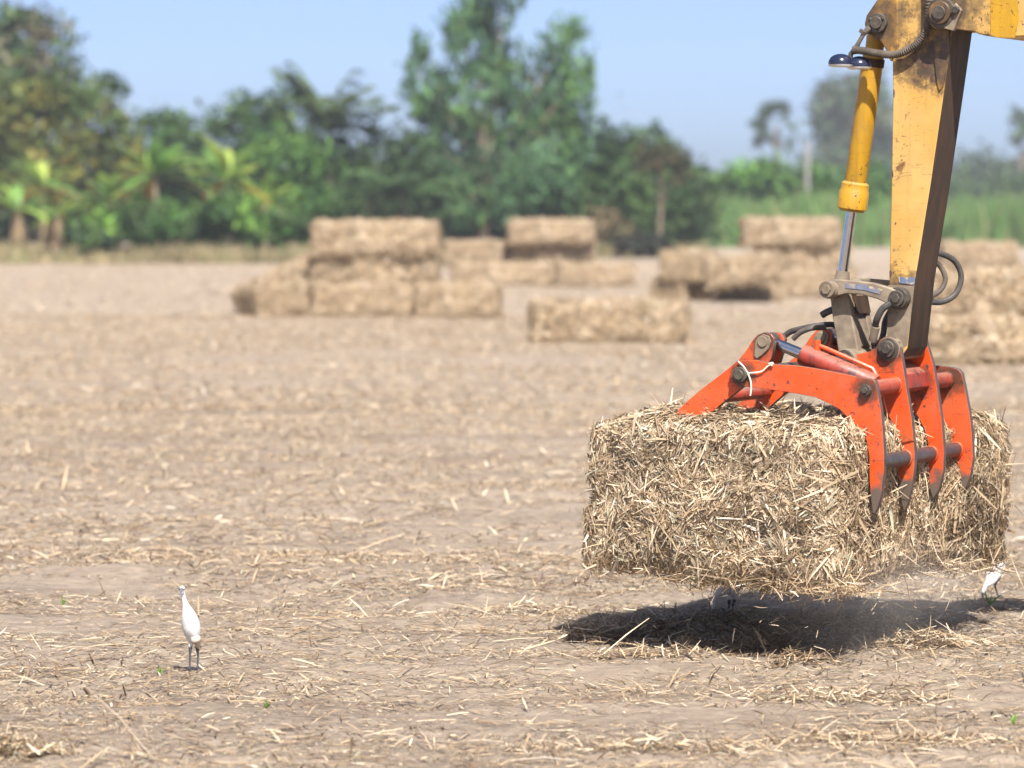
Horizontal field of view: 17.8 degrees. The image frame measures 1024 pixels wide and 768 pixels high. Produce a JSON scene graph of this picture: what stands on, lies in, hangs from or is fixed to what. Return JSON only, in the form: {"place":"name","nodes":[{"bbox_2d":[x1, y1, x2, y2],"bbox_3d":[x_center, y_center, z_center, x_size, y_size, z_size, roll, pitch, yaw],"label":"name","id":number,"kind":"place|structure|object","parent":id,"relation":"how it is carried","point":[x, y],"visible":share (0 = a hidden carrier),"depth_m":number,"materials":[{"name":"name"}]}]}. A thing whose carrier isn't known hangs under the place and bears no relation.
{"place":"outdoors","nodes":[
{"label":"outdoors","id":0,"kind":"place"},
{"bbox_2d":[0,237,312,263],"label":"dry grass","id":1,"kind":"structure","parent":0,"point":[212,253],"depth_m":164.60,"materials":[{"name":"beige plant"}]},
{"bbox_2d":[0,230,1023,767],"bbox_3d":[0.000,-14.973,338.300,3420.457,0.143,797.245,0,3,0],"label":"ground","id":2,"kind":"structure","parent":0,"point":[144,578],"depth_m":21.63,"materials":[{"name":"soil"}]},
{"bbox_2d":[0,182,55,253],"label":"banana plant","id":3,"kind":"object","parent":2,"relation":"on","point":[13,197],"visible":1,"depth_m":165.22,"materials":[{"name":"green plant"}]},
{"bbox_2d":[1,152,86,241],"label":"banana plant","id":4,"kind":"object","parent":2,"relation":"on","point":[39,171],"visible":0.87,"depth_m":185.61,"materials":[{"name":"green plant"}]},
{"bbox_2d":[0,0,98,243],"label":"shade tree","id":5,"kind":"object","parent":2,"relation":"on","point":[34,27],"visible":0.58,"depth_m":213.11,"materials":[{"name":"green plant"}]},
{"bbox_2d":[21,192,92,259],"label":"banana plant","id":6,"kind":"object","parent":2,"relation":"on","point":[51,234],"visible":0.93,"depth_m":166.20,"materials":[{"name":"green plant"}]},
{"bbox_2d":[0,53,152,244],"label":"olive tree","id":7,"kind":"object","parent":2,"relation":"on","point":[50,104],"visible":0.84,"depth_m":202.11,"materials":[{"name":"green plant"}]},
{"bbox_2d":[57,204,127,256],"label":"leafy shrub","id":8,"kind":"object","parent":2,"relation":"on","point":[95,229],"visible":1,"depth_m":165.14,"materials":[{"name":"green plant"}]},
{"bbox_2d":[59,189,143,250],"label":"leafy shrub","id":9,"kind":"object","parent":2,"relation":"on","point":[115,211],"visible":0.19,"depth_m":168.55,"materials":[{"name":"green plant"}]},
{"bbox_2d":[68,173,144,249],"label":"banana plant","id":10,"kind":"object","parent":2,"relation":"on","point":[108,191],"visible":0.48,"depth_m":173.34,"materials":[{"name":"green plant"}]},
{"bbox_2d":[90,70,133,198],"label":"sapling","id":11,"kind":"object","parent":2,"relation":"on","point":[113,84],"visible":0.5,"depth_m":214.72,"materials":[{"name":"green plant"}]},
{"bbox_2d":[116,191,196,250],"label":"leafy shrub","id":12,"kind":"object","parent":2,"relation":"on","point":[153,222],"visible":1,"depth_m":166.46,"materials":[{"name":"green plant"}]},
{"bbox_2d":[99,139,217,247],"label":"banana plant","id":13,"kind":"object","parent":2,"relation":"on","point":[158,160],"visible":0.84,"depth_m":169.37,"materials":[{"name":"green plant"}]},
{"bbox_2d":[89,95,253,242],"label":"leafy tree","id":14,"kind":"object","parent":2,"relation":"on","point":[175,130],"visible":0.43,"depth_m":206.79,"materials":[{"name":"green plant"}]},
{"bbox_2d":[179,586,201,670],"bbox_3d":[-1.739,1.306,17.519,0.177,0.456,0.103,-3,4,-43],"label":"egret","id":15,"kind":"object","parent":2,"relation":"on","point":[191,628],"visible":1,"depth_m":17.50,"materials":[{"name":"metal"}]},
{"bbox_2d":[163,192,236,248],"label":"leafy shrub","id":16,"kind":"object","parent":2,"relation":"on","point":[200,232],"visible":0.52,"depth_m":169.20,"materials":[{"name":"green plant"}]},
{"bbox_2d":[184,132,272,245],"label":"banana plant","id":17,"kind":"object","parent":2,"relation":"on","point":[224,165],"visible":0.77,"depth_m":171.70,"materials":[{"name":"green plant"}]},
{"bbox_2d":[193,183,271,251],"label":"leafy shrub","id":18,"kind":"object","parent":2,"relation":"on","point":[232,214],"visible":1,"depth_m":168.06,"materials":[{"name":"green plant"}]},
{"bbox_2d":[197,77,320,246],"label":"round tree","id":19,"kind":"object","parent":2,"relation":"on","point":[272,115],"visible":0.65,"depth_m":211.27,"materials":[{"name":"green plant"}]},
{"bbox_2d":[263,699,269,707],"bbox_3d":[-1.204,1.569,16.036,0.021,0.053,0.053,-3,4,-41],"label":"green sprout","id":20,"kind":"object","parent":2,"relation":"on","point":[266,705],"visible":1,"depth_m":16.03,"materials":[{"name":"green plant"}]},
{"bbox_2d":[232,172,303,249],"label":"banana plant","id":21,"kind":"object","parent":2,"relation":"on","point":[266,187],"visible":0.53,"depth_m":175.57,"materials":[{"name":"green plant"}]},
{"bbox_2d":[228,246,312,313],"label":"straw bale","id":22,"kind":"object","parent":2,"relation":"on","point":[296,267],"visible":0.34,"depth_m":79.97,"materials":[{"name":"plant"}]},
{"bbox_2d":[233,275,311,316],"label":"straw bale","id":23,"kind":"object","parent":2,"relation":"on","point":[284,297],"visible":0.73,"depth_m":78.47,"materials":[{"name":"plant"}]},
{"bbox_2d":[250,200,311,250],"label":"leafy shrub","id":24,"kind":"object","parent":2,"relation":"on","point":[289,228],"visible":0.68,"depth_m":171.39,"materials":[{"name":"green plant"}]},
{"bbox_2d":[209,124,361,246],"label":"leafy bush","id":25,"kind":"object","parent":2,"relation":"on","point":[309,200],"visible":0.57,"depth_m":197.69,"materials":[{"name":"green plant"}]},
{"bbox_2d":[267,61,404,220],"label":"coconut palm","id":26,"kind":"object","parent":2,"relation":"on","point":[324,114],"visible":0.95,"depth_m":201.84,"materials":[{"name":"green plant"}]},
{"bbox_2d":[303,278,423,316],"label":"straw bale","id":27,"kind":"object","parent":2,"relation":"on","point":[387,298],"visible":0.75,"depth_m":78.40,"materials":[{"name":"plant"}]},
{"bbox_2d":[307,245,444,288],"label":"straw bale","id":28,"kind":"object","parent":27,"relation":"on","point":[358,268],"visible":0.66,"depth_m":78.97,"materials":[{"name":"plant"}]},
{"bbox_2d":[306,216,447,262],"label":"straw bale","id":29,"kind":"object","parent":28,"relation":"on","point":[407,238],"visible":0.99,"depth_m":78.83,"materials":[{"name":"plant"}]},
{"bbox_2d":[283,103,486,243],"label":"dark bush","id":30,"kind":"object","parent":2,"relation":"on","point":[396,161],"visible":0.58,"depth_m":203.18,"materials":[{"name":"green plant"}]},
{"bbox_2d":[326,141,480,218],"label":"coconut palm","id":31,"kind":"object","parent":2,"relation":"on","point":[392,185],"visible":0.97,"depth_m":195.93,"materials":[{"name":"green plant"}]},
{"bbox_2d":[411,278,506,317],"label":"straw bale","id":32,"kind":"object","parent":2,"relation":"on","point":[473,299],"visible":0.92,"depth_m":77.61,"materials":[{"name":"plant"}]},
{"bbox_2d":[393,0,603,239],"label":"eucalyptus tree","id":33,"kind":"object","parent":2,"relation":"on","point":[497,70],"visible":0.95,"depth_m":203.52,"materials":[{"name":"green plant"}]},
{"bbox_2d":[448,258,556,286],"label":"straw bale","id":34,"kind":"object","parent":2,"relation":"on","point":[526,273],"visible":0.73,"depth_m":112.55,"materials":[{"name":"plant"}]},
{"bbox_2d":[441,235,510,269],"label":"straw bale","id":35,"kind":"object","parent":34,"relation":"on","point":[484,249],"visible":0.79,"depth_m":114.30,"materials":[{"name":"plant"}]},
{"bbox_2d":[511,240,597,267],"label":"straw bale","id":36,"kind":"object","parent":34,"relation":"on","point":[561,252],"visible":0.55,"depth_m":113.70,"materials":[{"name":"plant"}]},
{"bbox_2d":[504,216,597,246],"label":"straw bale","id":37,"kind":"object","parent":36,"relation":"on","point":[548,231],"visible":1,"depth_m":113.27,"materials":[{"name":"plant"}]},
{"bbox_2d":[0,128,1023,249],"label":"distant wood","id":38,"kind":"object","parent":2,"relation":"on","point":[992,186],"visible":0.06,"depth_m":233.07,"materials":[{"name":"green plant"}]},
{"bbox_2d":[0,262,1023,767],"bbox_3d":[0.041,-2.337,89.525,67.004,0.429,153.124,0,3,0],"label":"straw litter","id":39,"kind":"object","parent":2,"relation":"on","point":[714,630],"visible":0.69,"depth_m":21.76,"materials":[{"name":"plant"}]},
{"bbox_2d":[711,581,742,617],"bbox_3d":[1.282,1.294,19.501,0.246,0.232,0.075,-2,4,-36],"label":"egret","id":40,"kind":"object","parent":39,"relation":"on","point":[730,592],"visible":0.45,"depth_m":19.47,"materials":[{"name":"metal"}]},
{"bbox_2d":[981,556,1005,598],"bbox_3d":[3.040,1.225,20.671,0.091,0.270,0.305,2,4,40],"label":"egret","id":41,"kind":"object","parent":39,"relation":"on","point":[991,579],"visible":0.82,"depth_m":20.63,"materials":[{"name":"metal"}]},
{"bbox_2d":[423,148,618,240],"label":"shadowy tree","id":42,"kind":"object","parent":2,"relation":"on","point":[494,232],"visible":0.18,"depth_m":206.81,"materials":[{"name":"green plant"}]},
{"bbox_2d":[554,258,644,286],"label":"straw bale","id":43,"kind":"object","parent":2,"relation":"on","point":[596,273],"visible":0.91,"depth_m":111.95,"materials":[{"name":"plant"}]},
{"bbox_2d":[510,289,699,344],"bbox_3d":[1.786,-1.198,62.684,3.684,1.264,2.759,0,3,3],"label":"straw bale","id":44,"kind":"object","parent":2,"relation":"on","point":[634,320],"visible":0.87,"depth_m":61.90,"materials":[{"name":"plant"}]},
{"bbox_2d":[582,203,640,246],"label":"dry bush","id":45,"kind":"object","parent":2,"relation":"on","point":[606,229],"visible":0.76,"depth_m":189.08,"materials":[{"name":"brown plant"}]},
{"bbox_2d":[538,94,726,239],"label":"dense tree","id":46,"kind":"object","parent":2,"relation":"on","point":[606,170],"visible":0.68,"depth_m":205.45,"materials":[{"name":"green plant"}]},
{"bbox_2d":[610,230,678,257],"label":"grey bush","id":47,"kind":"object","parent":2,"relation":"on","point":[623,243],"visible":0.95,"depth_m":185.64,"materials":[{"name":"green plant"}]},
{"bbox_2d":[627,138,701,235],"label":"bare trunk tree","id":48,"kind":"object","parent":2,"relation":"on","point":[658,158],"visible":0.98,"depth_m":194.68,"materials":[{"name":"green plant"}]},
{"bbox_2d":[634,164,724,244],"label":"crown bush","id":49,"kind":"object","parent":2,"relation":"on","point":[693,199],"visible":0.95,"depth_m":201.17,"materials":[{"name":"green plant"}]},
{"bbox_2d":[647,274,714,300],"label":"straw bale","id":50,"kind":"object","parent":2,"relation":"on","point":[665,289],"visible":0.55,"depth_m":93.24,"materials":[{"name":"plant"}]},
{"bbox_2d":[656,245,719,285],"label":"straw bale","id":51,"kind":"object","parent":50,"relation":"on","point":[677,266],"visible":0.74,"depth_m":92.80,"materials":[{"name":"plant"}]},
{"bbox_2d":[715,282,786,300],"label":"straw bale","id":52,"kind":"object","parent":2,"relation":"on","point":[772,292],"visible":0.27,"depth_m":92.59,"materials":[{"name":"plant"}]},
{"bbox_2d":[702,248,784,291],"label":"straw bale","id":53,"kind":"object","parent":52,"relation":"on","point":[730,271],"visible":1,"depth_m":90.89,"materials":[{"name":"plant"}]},
{"bbox_2d":[710,155,795,208],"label":"green shrub","id":54,"kind":"object","parent":2,"relation":"on","point":[758,173],"visible":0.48,"depth_m":266.65,"materials":[{"name":"green plant"}]},
{"bbox_2d":[746,97,798,161],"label":"sugar palm","id":55,"kind":"object","parent":2,"relation":"on","point":[767,110],"visible":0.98,"depth_m":467.84,"materials":[{"name":"green plant"}]},
{"bbox_2d":[747,148,841,210],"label":"green shrub","id":56,"kind":"object","parent":2,"relation":"on","point":[819,176],"visible":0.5,"depth_m":269.64,"materials":[{"name":"green plant"}]},
{"bbox_2d":[805,141,809,194],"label":"concrete pole","id":57,"kind":"object","parent":2,"relation":"on","point":[807,163],"visible":0.42,"depth_m":261.31,"materials":[{"name":"white concrete"}]},
{"bbox_2d":[780,265,856,297],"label":"straw bale","id":58,"kind":"object","parent":2,"relation":"on","point":[803,283],"visible":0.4,"depth_m":97.36,"materials":[{"name":"plant"}]},
{"bbox_2d":[752,242,864,274],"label":"straw bale","id":59,"kind":"object","parent":58,"relation":"on","point":[802,257],"visible":0.48,"depth_m":98.52,"materials":[{"name":"plant"}]},
{"bbox_2d":[733,214,841,249],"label":"straw bale","id":60,"kind":"object","parent":59,"relation":"on","point":[777,231],"visible":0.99,"depth_m":98.29,"materials":[{"name":"plant"}]},
{"bbox_2d":[789,65,892,182],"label":"hazy tree","id":61,"kind":"object","parent":2,"relation":"on","point":[833,128],"visible":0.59,"depth_m":556.23,"materials":[{"name":"green plant"}]},
{"bbox_2d":[673,0,1023,513],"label":"excavator","id":62,"kind":"object","parent":2,"relation":"on","point":[846,362],"visible":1,"depth_m":17.92,"materials":[{"name":"yellow paint"}]},
{"bbox_2d":[577,388,1023,611],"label":"straw bale","id":63,"kind":"object","parent":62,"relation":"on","point":[776,496],"visible":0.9,"depth_m":17.93,"materials":[{"name":"plant"}]},
{"bbox_2d":[619,590,1019,664],"bbox_3d":[1.632,1.265,18.067,2.128,0.380,2.150,0,3,0],"label":"falling chaff","id":64,"kind":"object","parent":63,"relation":"attached to","point":[839,626],"visible":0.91,"depth_m":17.94,"materials":[{"name":"plant"}]},
{"bbox_2d":[822,150,891,212],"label":"green shrub","id":65,"kind":"object","parent":2,"relation":"on","point":[876,187],"visible":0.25,"depth_m":274.03,"materials":[{"name":"green plant"}]},
{"bbox_2d":[710,183,1023,247],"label":"cane crop","id":66,"kind":"object","parent":2,"relation":"on","point":[996,220],"visible":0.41,"depth_m":248.31,"materials":[{"name":"green plant"}]},
{"bbox_2d":[928,308,1023,364],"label":"straw bale","id":67,"kind":"object","parent":2,"relation":"on","point":[977,338],"visible":0.81,"depth_m":53.52,"materials":[{"name":"plant"}]},
{"bbox_2d":[931,255,1023,318],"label":"straw bale","id":68,"kind":"object","parent":67,"relation":"on","point":[997,289],"visible":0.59,"depth_m":53.79,"materials":[{"name":"plant"}]},
{"bbox_2d":[951,139,1011,201],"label":"tree","id":69,"kind":"object","parent":2,"relation":"on","point":[966,164],"visible":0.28,"depth_m":595.43,"materials":[{"name":"green plant"}]},
{"bbox_2d":[943,262,1020,269],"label":"straw bale","id":70,"kind":"object","parent":2,"relation":"on","point":[972,266],"visible":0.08,"depth_m":109.32,"materials":[{"name":"plant"}]},
{"bbox_2d":[938,237,1023,267],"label":"straw bale","id":71,"kind":"object","parent":70,"relation":"on","point":[979,252],"visible":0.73,"depth_m":109.31,"materials":[{"name":"plant"}]},
{"bbox_2d":[984,589,1001,604],"bbox_3d":[2.953,1.312,20.069,0.111,0.104,0.032,1,3,23],"label":"green sprout","id":72,"kind":"object","parent":2,"relation":"on","point":[989,601],"visible":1,"depth_m":20.08,"materials":[{"name":"green plant"}]},
{"bbox_2d":[977,145,1023,197],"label":"tree","id":73,"kind":"object","parent":2,"relation":"on","point":[1008,166],"visible":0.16,"depth_m":586.76,"materials":[{"name":"green plant"}]},
{"bbox_2d":[1010,713,1017,724],"bbox_3d":[2.374,1.587,15.450,0.027,0.060,0.050,2,3,29],"label":"green sprout","id":74,"kind":"object","parent":2,"relation":"on","point":[1014,718],"visible":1,"depth_m":15.44,"materials":[{"name":"green plant"}]},
{"bbox_2d":[1007,104,1023,190],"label":"tree","id":75,"kind":"object","parent":2,"relation":"on","point":[1016,139],"visible":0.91,"depth_m":538.48,"materials":[{"name":"green plant"}]},
{"bbox_2d":[0,0,1023,185],"label":"sky","id":76,"kind":"structure","parent":0,"point":[704,69],"materials":[{"name":"blue"}]},
{"bbox_2d":[440,237,708,258],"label":"rough grass","id":77,"kind":"structure","parent":0,"point":[607,251],"depth_m":186.55,"materials":[{"name":"beige plant"}]}
]}

